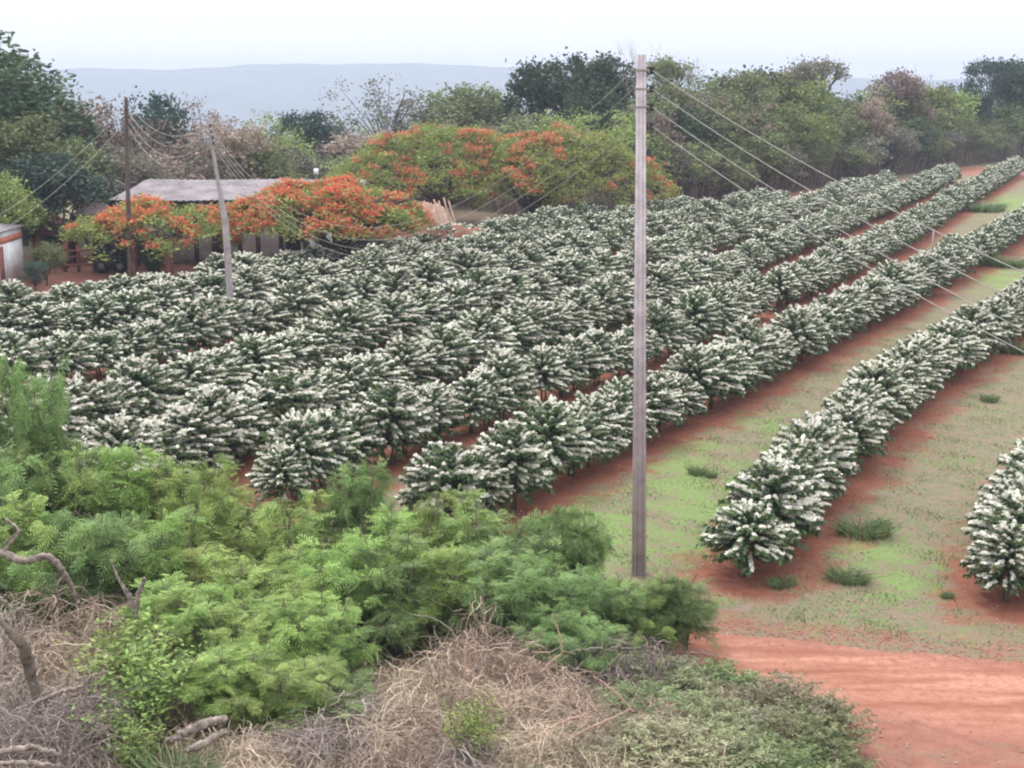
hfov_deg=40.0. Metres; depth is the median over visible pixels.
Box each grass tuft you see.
[682,464,713,476]
[704,471,718,478]
[763,571,802,589]
[816,562,885,586]
[823,511,909,540]
[864,515,894,528]
[936,591,954,598]
[964,200,1014,212]
[976,392,1002,402]
[983,253,1023,267]
[994,340,1023,354]
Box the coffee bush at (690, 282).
[669,269,695,304]
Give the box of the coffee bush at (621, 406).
[601,391,632,457]
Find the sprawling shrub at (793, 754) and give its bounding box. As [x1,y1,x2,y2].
[727,727,837,767]
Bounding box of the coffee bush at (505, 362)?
[474,345,537,418]
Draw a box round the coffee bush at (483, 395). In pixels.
[450,372,506,433]
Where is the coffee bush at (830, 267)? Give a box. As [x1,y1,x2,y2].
[814,255,840,292]
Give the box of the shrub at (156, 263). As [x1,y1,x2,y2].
[136,246,164,272]
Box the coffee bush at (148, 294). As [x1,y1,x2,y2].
[125,286,173,321]
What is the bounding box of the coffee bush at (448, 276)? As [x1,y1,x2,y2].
[425,266,457,286]
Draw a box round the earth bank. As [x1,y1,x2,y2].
[374,218,485,241]
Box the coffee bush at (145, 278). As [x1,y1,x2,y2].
[130,271,173,288]
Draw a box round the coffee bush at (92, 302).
[70,290,130,334]
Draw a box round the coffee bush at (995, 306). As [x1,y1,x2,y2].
[973,296,1021,346]
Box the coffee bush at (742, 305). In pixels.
[712,281,751,334]
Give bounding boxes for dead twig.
[110,558,138,625]
[125,588,136,617]
[133,577,146,639]
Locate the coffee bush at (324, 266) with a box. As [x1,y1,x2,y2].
[305,257,346,283]
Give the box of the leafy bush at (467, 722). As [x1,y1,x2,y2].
[436,688,508,766]
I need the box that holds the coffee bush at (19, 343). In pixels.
[0,327,51,392]
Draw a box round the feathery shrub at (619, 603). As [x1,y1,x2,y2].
[546,564,652,646]
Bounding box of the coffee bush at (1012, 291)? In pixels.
[992,285,1023,311]
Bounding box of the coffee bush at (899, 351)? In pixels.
[870,341,943,391]
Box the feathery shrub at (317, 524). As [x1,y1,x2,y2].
[274,482,361,574]
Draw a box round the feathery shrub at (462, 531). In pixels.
[441,500,504,607]
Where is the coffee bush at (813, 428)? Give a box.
[768,416,856,485]
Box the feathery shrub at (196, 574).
[129,541,276,625]
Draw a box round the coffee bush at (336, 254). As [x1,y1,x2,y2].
[322,247,346,262]
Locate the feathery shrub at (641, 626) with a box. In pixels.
[590,573,682,656]
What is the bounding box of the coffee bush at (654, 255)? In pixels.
[616,238,665,264]
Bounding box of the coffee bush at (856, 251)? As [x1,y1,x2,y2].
[841,241,865,278]
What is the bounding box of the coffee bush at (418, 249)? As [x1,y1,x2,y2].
[396,239,437,260]
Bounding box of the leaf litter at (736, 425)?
[222,299,1023,627]
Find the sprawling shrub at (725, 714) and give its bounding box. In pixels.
[646,683,769,739]
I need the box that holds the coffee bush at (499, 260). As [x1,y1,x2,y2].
[483,253,510,271]
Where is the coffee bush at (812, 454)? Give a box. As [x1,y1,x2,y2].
[756,434,846,500]
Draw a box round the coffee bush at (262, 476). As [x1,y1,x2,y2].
[245,441,319,505]
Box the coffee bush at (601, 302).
[578,295,618,330]
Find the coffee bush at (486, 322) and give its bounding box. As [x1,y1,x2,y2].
[450,307,518,363]
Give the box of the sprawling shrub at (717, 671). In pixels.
[657,653,760,707]
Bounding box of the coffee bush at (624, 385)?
[592,375,660,441]
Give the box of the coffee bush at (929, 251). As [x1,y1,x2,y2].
[913,249,931,255]
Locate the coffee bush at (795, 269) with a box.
[769,261,811,303]
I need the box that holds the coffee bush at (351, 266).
[336,258,370,275]
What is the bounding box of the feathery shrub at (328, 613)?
[256,586,388,685]
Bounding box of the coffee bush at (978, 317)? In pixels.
[943,305,1002,356]
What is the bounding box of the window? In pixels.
[285,235,299,249]
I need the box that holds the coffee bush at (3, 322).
[0,313,14,331]
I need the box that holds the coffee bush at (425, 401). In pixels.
[379,385,438,456]
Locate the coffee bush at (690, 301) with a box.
[669,285,722,346]
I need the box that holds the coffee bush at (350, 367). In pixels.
[323,352,381,409]
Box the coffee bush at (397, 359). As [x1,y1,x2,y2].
[375,353,418,388]
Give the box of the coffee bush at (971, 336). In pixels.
[953,324,985,372]
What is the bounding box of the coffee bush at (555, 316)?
[532,298,574,345]
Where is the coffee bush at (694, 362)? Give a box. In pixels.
[659,343,731,416]
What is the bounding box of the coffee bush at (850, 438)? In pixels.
[775,410,863,477]
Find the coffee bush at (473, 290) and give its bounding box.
[451,279,495,320]
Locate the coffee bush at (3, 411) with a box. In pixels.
[0,388,71,440]
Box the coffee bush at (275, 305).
[258,298,303,335]
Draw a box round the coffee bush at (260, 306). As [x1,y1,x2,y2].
[242,299,282,335]
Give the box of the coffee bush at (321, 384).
[296,367,347,417]
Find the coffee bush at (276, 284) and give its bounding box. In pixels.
[249,274,282,299]
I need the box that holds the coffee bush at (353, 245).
[336,241,362,259]
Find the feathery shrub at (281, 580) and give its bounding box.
[240,546,373,653]
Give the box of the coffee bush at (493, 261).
[463,250,506,273]
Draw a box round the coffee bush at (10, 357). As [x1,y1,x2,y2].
[0,338,25,385]
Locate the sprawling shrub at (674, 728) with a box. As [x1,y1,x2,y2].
[595,713,736,767]
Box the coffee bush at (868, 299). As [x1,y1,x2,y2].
[853,288,877,331]
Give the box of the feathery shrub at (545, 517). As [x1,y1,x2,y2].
[507,508,583,575]
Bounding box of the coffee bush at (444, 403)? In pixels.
[415,381,466,441]
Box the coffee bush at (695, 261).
[667,255,713,285]
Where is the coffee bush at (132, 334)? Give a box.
[99,322,161,362]
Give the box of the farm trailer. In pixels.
[93,238,142,273]
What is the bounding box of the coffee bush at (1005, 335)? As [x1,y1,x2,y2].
[985,312,1011,350]
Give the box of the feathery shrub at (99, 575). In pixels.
[18,509,189,632]
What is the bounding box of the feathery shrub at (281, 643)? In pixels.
[188,591,355,686]
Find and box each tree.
[0,30,96,245]
[0,44,98,135]
[0,105,88,212]
[0,131,62,204]
[0,148,122,267]
[0,170,46,233]
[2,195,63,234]
[27,215,77,267]
[37,70,110,215]
[47,133,138,245]
[48,193,248,273]
[59,95,124,220]
[62,142,185,215]
[69,103,154,195]
[81,98,198,177]
[109,113,169,167]
[117,147,208,236]
[118,85,201,161]
[145,101,235,174]
[157,141,238,179]
[162,96,254,154]
[170,115,278,179]
[201,172,440,259]
[214,129,303,179]
[228,151,312,179]
[232,105,305,160]
[244,111,326,171]
[266,108,346,166]
[280,146,331,179]
[297,153,375,179]
[298,109,366,166]
[317,118,568,208]
[317,127,422,188]
[318,73,433,145]
[327,108,402,150]
[357,120,454,176]
[377,86,436,148]
[389,95,498,159]
[408,139,480,207]
[416,81,513,136]
[442,113,497,159]
[447,121,682,216]
[468,119,530,141]
[483,86,529,139]
[486,52,591,136]
[492,95,536,136]
[495,109,576,164]
[528,105,617,199]
[547,46,630,119]
[558,50,652,125]
[558,74,627,133]
[583,109,653,202]
[599,146,654,197]
[605,88,700,138]
[606,111,678,182]
[611,35,665,194]
[616,108,695,155]
[619,140,687,198]
[627,77,706,122]
[646,53,699,96]
[647,84,740,151]
[650,103,725,191]
[650,141,702,199]
[664,53,708,101]
[674,142,726,195]
[675,112,746,198]
[685,84,743,190]
[685,137,750,196]
[688,79,740,118]
[688,99,753,156]
[689,67,785,124]
[696,144,764,199]
[698,89,770,190]
[703,87,786,161]
[723,133,763,184]
[724,128,799,187]
[725,84,814,171]
[730,65,802,122]
[732,63,800,182]
[754,100,835,164]
[761,69,844,134]
[761,143,811,189]
[770,65,818,91]
[781,129,831,189]
[782,80,839,123]
[785,107,840,183]
[787,54,851,97]
[800,132,843,181]
[811,104,853,163]
[815,95,872,141]
[820,92,880,153]
[821,106,874,166]
[826,144,879,179]
[832,89,894,142]
[839,93,901,173]
[840,135,895,177]
[842,112,889,177]
[853,76,906,145]
[855,66,941,168]
[862,137,903,171]
[875,103,917,169]
[875,126,925,172]
[888,95,945,158]
[889,115,944,165]
[908,101,966,165]
[910,81,968,165]
[917,130,956,169]
[932,88,984,157]
[934,129,969,163]
[938,74,998,160]
[939,104,981,160]
[956,123,994,164]
[961,54,1023,121]
[963,115,1002,153]
[963,117,1010,147]
[969,123,1009,160]
[981,58,1023,155]
[983,92,1020,153]
[986,101,1023,146]
[987,128,1020,160]
[1006,111,1023,155]
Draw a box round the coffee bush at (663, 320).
[632,298,686,362]
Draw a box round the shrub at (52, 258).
[21,240,70,284]
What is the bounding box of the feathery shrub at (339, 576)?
[279,525,440,655]
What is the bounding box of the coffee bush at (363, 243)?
[346,239,374,256]
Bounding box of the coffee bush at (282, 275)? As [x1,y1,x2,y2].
[263,266,307,288]
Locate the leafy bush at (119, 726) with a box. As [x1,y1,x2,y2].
[55,684,170,764]
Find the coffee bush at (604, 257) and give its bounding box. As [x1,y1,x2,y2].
[585,247,628,273]
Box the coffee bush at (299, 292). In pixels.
[265,280,327,325]
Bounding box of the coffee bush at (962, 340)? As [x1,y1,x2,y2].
[917,320,988,368]
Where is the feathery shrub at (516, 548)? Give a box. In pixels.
[437,501,571,584]
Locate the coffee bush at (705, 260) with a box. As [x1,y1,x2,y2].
[687,250,725,284]
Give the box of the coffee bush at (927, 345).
[887,334,952,383]
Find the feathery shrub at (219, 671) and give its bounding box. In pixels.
[167,641,306,732]
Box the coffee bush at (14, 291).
[0,278,40,308]
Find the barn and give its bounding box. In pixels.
[108,179,374,266]
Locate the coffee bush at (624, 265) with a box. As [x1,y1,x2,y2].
[618,256,632,276]
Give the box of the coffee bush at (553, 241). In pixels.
[529,236,574,259]
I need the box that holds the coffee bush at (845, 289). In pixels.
[826,283,873,326]
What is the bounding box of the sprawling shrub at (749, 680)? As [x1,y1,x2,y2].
[689,668,792,725]
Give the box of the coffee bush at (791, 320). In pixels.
[763,304,827,367]
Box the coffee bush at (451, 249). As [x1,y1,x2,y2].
[437,240,457,262]
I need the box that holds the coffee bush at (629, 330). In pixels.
[616,324,655,373]
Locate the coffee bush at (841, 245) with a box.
[817,237,860,283]
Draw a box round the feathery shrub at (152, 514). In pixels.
[116,494,186,547]
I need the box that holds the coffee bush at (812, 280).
[793,267,817,300]
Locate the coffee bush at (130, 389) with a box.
[97,375,164,418]
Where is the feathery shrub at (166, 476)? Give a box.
[120,454,254,546]
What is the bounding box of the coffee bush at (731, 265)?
[712,253,737,280]
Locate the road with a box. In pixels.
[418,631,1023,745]
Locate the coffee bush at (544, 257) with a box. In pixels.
[527,244,552,269]
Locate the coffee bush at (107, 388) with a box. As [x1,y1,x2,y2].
[90,379,140,419]
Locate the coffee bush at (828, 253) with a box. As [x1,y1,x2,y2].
[804,247,846,289]
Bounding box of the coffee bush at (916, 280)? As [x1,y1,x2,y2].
[905,266,925,301]
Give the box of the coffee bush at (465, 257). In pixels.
[444,247,491,280]
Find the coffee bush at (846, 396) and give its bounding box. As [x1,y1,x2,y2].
[821,388,889,449]
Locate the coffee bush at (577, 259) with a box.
[546,250,596,287]
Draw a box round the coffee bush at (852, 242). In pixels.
[844,239,867,276]
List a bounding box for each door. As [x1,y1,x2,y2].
[0,246,5,283]
[211,235,223,254]
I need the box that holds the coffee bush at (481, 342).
[458,327,499,372]
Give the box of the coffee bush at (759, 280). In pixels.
[732,269,777,318]
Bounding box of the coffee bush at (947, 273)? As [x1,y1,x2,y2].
[914,250,956,294]
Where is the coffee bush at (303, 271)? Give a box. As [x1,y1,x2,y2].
[290,261,326,284]
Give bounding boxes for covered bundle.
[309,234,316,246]
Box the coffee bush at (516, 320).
[496,308,544,354]
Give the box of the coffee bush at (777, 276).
[766,266,801,311]
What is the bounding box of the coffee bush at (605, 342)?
[579,326,627,384]
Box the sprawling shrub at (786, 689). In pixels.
[727,669,852,731]
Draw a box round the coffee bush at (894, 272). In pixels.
[863,259,920,311]
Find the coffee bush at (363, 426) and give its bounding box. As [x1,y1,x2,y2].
[328,405,388,475]
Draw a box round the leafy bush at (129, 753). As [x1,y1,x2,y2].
[96,708,171,767]
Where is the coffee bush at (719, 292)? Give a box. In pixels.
[702,282,744,338]
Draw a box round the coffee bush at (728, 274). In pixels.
[712,255,732,284]
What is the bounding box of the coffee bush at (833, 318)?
[810,302,850,349]
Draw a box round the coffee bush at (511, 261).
[499,250,533,272]
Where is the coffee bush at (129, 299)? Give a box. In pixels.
[95,288,161,328]
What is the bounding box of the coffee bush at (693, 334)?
[673,310,701,351]
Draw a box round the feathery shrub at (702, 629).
[648,575,730,650]
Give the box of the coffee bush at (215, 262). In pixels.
[192,252,241,274]
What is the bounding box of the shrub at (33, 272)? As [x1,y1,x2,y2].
[16,259,50,289]
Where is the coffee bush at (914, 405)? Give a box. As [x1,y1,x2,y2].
[883,368,917,417]
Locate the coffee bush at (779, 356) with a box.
[757,331,790,381]
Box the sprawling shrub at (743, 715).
[704,706,808,759]
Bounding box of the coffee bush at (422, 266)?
[408,252,457,287]
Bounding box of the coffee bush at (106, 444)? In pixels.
[78,441,153,497]
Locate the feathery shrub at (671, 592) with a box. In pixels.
[638,569,714,655]
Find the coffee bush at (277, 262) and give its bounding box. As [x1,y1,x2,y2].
[267,257,290,268]
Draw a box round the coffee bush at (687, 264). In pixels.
[672,255,712,289]
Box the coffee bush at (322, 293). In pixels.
[294,287,340,317]
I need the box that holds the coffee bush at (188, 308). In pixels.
[166,296,231,353]
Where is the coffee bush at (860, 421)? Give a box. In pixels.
[821,400,888,459]
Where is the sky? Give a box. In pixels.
[0,0,1023,79]
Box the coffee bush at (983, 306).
[973,305,1003,349]
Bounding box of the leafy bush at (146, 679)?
[77,612,213,730]
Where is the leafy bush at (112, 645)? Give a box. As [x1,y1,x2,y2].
[52,604,198,703]
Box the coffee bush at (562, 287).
[543,271,565,300]
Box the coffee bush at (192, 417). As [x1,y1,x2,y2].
[148,401,242,469]
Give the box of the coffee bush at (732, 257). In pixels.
[719,252,746,278]
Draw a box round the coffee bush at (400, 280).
[375,264,423,294]
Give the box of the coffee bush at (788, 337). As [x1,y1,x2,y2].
[771,326,799,373]
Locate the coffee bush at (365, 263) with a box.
[338,250,383,276]
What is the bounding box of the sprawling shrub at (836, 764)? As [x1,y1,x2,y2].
[787,757,854,767]
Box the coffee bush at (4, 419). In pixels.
[0,413,12,444]
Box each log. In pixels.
[165,715,227,743]
[185,728,228,752]
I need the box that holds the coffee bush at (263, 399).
[244,386,301,444]
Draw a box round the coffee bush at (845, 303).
[829,291,858,342]
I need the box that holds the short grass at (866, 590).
[466,327,1023,651]
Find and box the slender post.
[932,229,933,251]
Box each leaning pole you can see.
[433,199,441,223]
[438,201,445,222]
[443,198,450,223]
[448,201,455,223]
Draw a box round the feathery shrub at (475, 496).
[383,483,529,582]
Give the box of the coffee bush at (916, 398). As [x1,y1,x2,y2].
[888,363,927,409]
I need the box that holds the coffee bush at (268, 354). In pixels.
[223,331,298,382]
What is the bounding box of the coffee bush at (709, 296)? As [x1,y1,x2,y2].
[691,291,725,342]
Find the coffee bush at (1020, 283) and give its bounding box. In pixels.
[1009,275,1023,288]
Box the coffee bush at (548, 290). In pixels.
[526,268,560,301]
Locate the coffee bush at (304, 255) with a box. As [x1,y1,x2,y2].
[289,249,310,264]
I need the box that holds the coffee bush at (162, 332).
[135,318,188,364]
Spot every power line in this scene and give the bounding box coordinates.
[1,111,121,214]
[1,123,124,231]
[127,103,207,135]
[128,111,207,147]
[128,119,208,156]
[128,127,209,166]
[210,70,632,227]
[212,89,632,239]
[213,109,629,249]
[213,126,632,258]
[652,70,1023,272]
[652,89,1023,303]
[652,107,1023,330]
[652,126,1023,351]
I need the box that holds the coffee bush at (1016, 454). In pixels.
[988,437,1023,480]
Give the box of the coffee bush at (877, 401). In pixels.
[818,378,896,441]
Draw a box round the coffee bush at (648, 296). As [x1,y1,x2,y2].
[628,281,655,301]
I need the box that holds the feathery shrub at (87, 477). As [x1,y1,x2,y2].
[50,449,119,532]
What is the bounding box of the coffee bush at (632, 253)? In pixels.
[617,249,648,278]
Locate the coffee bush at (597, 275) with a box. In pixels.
[582,257,602,277]
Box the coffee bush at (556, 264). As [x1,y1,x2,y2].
[538,255,583,290]
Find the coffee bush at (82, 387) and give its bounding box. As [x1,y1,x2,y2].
[46,373,120,437]
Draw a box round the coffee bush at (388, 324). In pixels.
[360,307,402,349]
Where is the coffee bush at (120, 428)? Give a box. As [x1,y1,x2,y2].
[74,408,180,493]
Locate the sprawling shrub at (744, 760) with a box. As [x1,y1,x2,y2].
[650,718,789,767]
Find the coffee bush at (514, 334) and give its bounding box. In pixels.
[478,316,521,356]
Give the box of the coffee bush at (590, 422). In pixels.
[542,401,613,476]
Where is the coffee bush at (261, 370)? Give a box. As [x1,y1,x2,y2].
[251,353,281,384]
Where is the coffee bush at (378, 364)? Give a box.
[348,351,411,398]
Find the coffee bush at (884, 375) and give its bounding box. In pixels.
[828,359,914,425]
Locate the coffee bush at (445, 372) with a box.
[403,338,460,384]
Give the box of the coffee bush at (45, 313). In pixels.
[11,301,69,339]
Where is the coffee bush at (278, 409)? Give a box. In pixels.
[259,396,312,431]
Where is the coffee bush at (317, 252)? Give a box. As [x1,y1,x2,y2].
[302,245,336,261]
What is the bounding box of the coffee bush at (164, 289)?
[137,278,187,312]
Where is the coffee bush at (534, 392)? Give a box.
[506,373,537,409]
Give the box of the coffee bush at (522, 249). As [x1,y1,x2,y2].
[502,240,543,269]
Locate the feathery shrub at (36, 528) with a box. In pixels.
[0,489,88,638]
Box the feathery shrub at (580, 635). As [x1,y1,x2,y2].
[507,601,630,678]
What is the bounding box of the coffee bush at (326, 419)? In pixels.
[298,407,365,487]
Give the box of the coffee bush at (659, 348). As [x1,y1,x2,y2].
[646,325,665,362]
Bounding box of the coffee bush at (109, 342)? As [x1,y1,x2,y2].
[80,328,136,375]
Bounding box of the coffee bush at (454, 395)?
[415,379,470,439]
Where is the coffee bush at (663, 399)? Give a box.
[630,374,683,437]
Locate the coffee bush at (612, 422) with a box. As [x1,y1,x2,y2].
[569,390,630,466]
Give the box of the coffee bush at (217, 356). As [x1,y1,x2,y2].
[189,347,251,394]
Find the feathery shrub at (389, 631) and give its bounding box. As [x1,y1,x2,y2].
[339,529,465,670]
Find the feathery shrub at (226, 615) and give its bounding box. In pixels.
[139,583,308,693]
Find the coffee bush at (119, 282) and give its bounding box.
[101,273,141,298]
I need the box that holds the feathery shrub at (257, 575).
[207,555,324,628]
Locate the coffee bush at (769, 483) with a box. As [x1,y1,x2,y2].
[716,455,823,558]
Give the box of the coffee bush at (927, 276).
[906,261,934,294]
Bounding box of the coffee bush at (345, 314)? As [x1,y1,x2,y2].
[312,300,380,356]
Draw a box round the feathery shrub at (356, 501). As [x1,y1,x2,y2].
[312,453,413,557]
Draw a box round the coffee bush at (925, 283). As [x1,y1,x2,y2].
[899,262,931,298]
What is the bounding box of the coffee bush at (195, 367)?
[164,351,233,394]
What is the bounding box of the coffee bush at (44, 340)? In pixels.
[25,336,78,378]
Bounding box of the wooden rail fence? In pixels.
[62,245,95,271]
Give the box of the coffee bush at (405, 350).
[373,335,440,386]
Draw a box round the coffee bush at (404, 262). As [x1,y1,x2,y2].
[384,249,410,268]
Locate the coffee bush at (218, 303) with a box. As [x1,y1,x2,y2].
[189,292,248,349]
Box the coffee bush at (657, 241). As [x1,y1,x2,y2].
[646,236,677,263]
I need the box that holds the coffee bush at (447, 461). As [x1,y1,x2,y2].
[394,440,494,525]
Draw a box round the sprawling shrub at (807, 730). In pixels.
[730,705,861,764]
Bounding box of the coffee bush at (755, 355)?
[727,337,775,388]
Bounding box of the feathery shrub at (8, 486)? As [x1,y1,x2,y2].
[0,437,56,548]
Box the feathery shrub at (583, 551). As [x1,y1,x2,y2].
[535,499,615,586]
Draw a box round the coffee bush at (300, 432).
[255,408,342,498]
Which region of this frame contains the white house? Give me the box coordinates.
[0,223,25,283]
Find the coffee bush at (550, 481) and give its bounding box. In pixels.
[510,459,556,498]
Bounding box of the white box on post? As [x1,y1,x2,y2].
[314,168,318,178]
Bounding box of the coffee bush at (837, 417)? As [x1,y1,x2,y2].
[813,411,864,463]
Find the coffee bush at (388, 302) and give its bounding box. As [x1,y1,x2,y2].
[371,291,429,343]
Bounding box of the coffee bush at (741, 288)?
[729,281,761,318]
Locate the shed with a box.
[71,203,143,262]
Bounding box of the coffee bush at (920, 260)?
[903,254,940,293]
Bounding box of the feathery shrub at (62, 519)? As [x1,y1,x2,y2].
[0,507,141,633]
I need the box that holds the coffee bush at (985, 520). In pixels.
[961,489,1023,579]
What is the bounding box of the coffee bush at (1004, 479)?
[986,470,1023,495]
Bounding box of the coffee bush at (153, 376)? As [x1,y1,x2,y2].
[101,353,185,417]
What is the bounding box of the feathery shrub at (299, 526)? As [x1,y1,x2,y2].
[251,489,329,574]
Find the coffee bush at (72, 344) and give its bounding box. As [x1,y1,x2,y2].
[41,328,104,378]
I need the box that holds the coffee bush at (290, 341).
[267,332,322,371]
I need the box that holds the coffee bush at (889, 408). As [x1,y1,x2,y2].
[826,377,898,428]
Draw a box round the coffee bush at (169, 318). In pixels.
[153,309,204,359]
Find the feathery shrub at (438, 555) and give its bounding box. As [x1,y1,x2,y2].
[382,544,502,660]
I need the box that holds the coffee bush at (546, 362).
[519,343,571,402]
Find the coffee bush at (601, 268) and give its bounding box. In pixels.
[588,258,608,273]
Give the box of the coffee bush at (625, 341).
[609,330,646,380]
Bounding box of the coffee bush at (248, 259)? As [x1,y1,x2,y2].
[233,251,270,274]
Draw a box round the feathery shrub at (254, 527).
[164,459,294,568]
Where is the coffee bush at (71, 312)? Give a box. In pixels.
[41,302,93,335]
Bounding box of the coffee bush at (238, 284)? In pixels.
[211,275,256,301]
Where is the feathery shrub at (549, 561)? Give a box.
[496,544,574,593]
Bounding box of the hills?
[2,63,1011,143]
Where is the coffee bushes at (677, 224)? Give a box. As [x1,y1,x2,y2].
[370,155,1023,280]
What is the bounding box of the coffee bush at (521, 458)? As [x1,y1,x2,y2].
[470,420,556,511]
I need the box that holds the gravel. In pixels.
[677,393,1023,767]
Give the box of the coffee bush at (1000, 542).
[959,519,1023,602]
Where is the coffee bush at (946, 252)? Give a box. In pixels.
[933,245,963,277]
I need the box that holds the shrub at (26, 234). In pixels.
[22,231,57,251]
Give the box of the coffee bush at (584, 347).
[560,333,610,391]
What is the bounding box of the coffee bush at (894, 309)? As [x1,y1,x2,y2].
[876,281,898,316]
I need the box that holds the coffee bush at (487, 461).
[444,448,515,523]
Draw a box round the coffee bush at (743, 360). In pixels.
[717,340,758,398]
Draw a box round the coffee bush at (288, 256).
[268,249,305,265]
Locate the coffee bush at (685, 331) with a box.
[653,312,696,356]
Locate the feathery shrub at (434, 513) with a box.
[385,478,464,584]
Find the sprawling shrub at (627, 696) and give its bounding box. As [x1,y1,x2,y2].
[584,674,716,731]
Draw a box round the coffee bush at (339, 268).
[331,263,350,280]
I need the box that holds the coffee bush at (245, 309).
[222,297,261,344]
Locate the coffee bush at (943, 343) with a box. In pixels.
[917,330,961,379]
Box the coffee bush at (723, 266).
[702,251,730,282]
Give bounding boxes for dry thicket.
[0,580,97,713]
[0,580,133,693]
[0,587,173,726]
[0,649,112,766]
[0,653,174,767]
[0,686,164,767]
[17,581,143,682]
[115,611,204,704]
[129,715,336,767]
[216,667,427,767]
[253,671,458,767]
[299,665,507,767]
[316,706,475,767]
[334,711,537,767]
[351,630,528,733]
[369,586,583,719]
[380,668,618,766]
[416,629,619,735]
[460,711,628,767]
[486,634,654,741]
[512,674,677,767]
[532,631,697,703]
[609,629,730,690]
[619,692,719,732]
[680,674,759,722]
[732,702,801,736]
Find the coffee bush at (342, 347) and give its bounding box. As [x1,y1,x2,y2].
[319,320,359,364]
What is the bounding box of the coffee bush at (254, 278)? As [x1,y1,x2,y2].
[232,264,277,301]
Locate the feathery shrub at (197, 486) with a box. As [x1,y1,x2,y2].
[166,443,248,544]
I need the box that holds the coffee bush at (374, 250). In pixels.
[347,243,400,272]
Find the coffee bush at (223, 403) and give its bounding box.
[168,383,263,466]
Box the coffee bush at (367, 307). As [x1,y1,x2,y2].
[347,297,391,354]
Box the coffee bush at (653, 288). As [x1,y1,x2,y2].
[646,277,666,306]
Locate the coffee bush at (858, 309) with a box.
[841,294,868,338]
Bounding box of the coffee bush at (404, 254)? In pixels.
[388,245,418,262]
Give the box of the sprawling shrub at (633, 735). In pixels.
[566,711,676,767]
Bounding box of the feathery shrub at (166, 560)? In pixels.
[93,503,227,631]
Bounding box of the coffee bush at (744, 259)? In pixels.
[725,250,749,280]
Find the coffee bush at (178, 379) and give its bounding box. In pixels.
[157,366,197,412]
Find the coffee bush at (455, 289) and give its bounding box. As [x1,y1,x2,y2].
[433,281,487,323]
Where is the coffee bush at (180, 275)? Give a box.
[176,271,192,279]
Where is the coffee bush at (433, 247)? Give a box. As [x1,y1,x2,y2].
[423,242,452,265]
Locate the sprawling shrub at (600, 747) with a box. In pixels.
[526,722,625,767]
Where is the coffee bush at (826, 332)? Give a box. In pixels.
[793,304,833,361]
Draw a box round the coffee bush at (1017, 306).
[1000,292,1023,339]
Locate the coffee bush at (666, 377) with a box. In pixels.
[646,370,688,431]
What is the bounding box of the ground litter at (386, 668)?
[0,627,885,767]
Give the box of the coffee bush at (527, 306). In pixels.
[495,297,558,356]
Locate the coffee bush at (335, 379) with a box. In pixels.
[311,367,358,413]
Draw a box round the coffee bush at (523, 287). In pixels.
[491,267,540,308]
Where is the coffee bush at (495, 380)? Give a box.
[466,365,520,426]
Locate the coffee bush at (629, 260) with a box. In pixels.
[618,253,634,279]
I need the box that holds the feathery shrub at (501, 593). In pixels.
[424,537,576,656]
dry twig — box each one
[461,646,466,700]
[532,711,591,736]
[540,651,563,672]
[551,614,563,648]
[559,708,630,743]
[594,676,634,712]
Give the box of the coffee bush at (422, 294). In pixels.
[401,285,451,325]
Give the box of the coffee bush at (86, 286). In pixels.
[63,279,113,305]
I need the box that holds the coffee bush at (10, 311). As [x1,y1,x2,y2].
[0,303,40,340]
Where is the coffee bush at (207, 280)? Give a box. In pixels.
[187,269,244,300]
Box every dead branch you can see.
[0,518,79,612]
[0,596,15,627]
[0,617,50,731]
[0,626,11,650]
[0,743,62,756]
[0,759,61,767]
[12,670,108,745]
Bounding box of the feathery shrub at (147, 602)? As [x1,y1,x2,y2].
[90,571,264,662]
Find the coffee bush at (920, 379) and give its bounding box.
[883,357,935,404]
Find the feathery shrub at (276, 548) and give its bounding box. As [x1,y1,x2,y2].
[192,527,305,588]
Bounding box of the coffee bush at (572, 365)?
[538,344,589,397]
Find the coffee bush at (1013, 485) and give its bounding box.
[964,472,1023,529]
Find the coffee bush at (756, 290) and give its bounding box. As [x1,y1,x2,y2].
[743,282,769,314]
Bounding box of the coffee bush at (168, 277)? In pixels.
[155,272,176,282]
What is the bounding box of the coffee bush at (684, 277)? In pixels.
[658,262,695,305]
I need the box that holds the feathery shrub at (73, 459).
[25,437,133,554]
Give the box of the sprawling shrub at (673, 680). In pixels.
[598,652,720,708]
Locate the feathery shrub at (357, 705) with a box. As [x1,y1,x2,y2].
[265,655,378,729]
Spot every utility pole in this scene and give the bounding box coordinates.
[124,97,132,277]
[207,122,232,339]
[632,54,654,575]
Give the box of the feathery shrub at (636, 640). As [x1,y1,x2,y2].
[576,622,654,682]
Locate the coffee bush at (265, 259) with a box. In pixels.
[255,252,280,273]
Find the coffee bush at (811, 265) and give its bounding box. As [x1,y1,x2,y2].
[796,254,829,297]
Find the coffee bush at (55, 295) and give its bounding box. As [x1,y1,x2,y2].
[39,281,84,306]
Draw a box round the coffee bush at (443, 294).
[422,287,464,323]
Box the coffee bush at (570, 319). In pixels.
[541,299,580,347]
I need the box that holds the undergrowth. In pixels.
[119,122,1023,215]
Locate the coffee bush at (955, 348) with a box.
[932,331,967,378]
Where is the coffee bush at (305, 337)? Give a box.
[276,326,337,372]
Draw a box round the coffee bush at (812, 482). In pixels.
[726,454,825,532]
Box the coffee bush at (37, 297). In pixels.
[21,292,46,307]
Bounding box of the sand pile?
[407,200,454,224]
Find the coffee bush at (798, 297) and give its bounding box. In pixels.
[774,270,803,307]
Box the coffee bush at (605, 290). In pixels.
[584,277,633,330]
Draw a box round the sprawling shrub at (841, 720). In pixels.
[779,692,880,748]
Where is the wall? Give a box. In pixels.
[326,230,446,244]

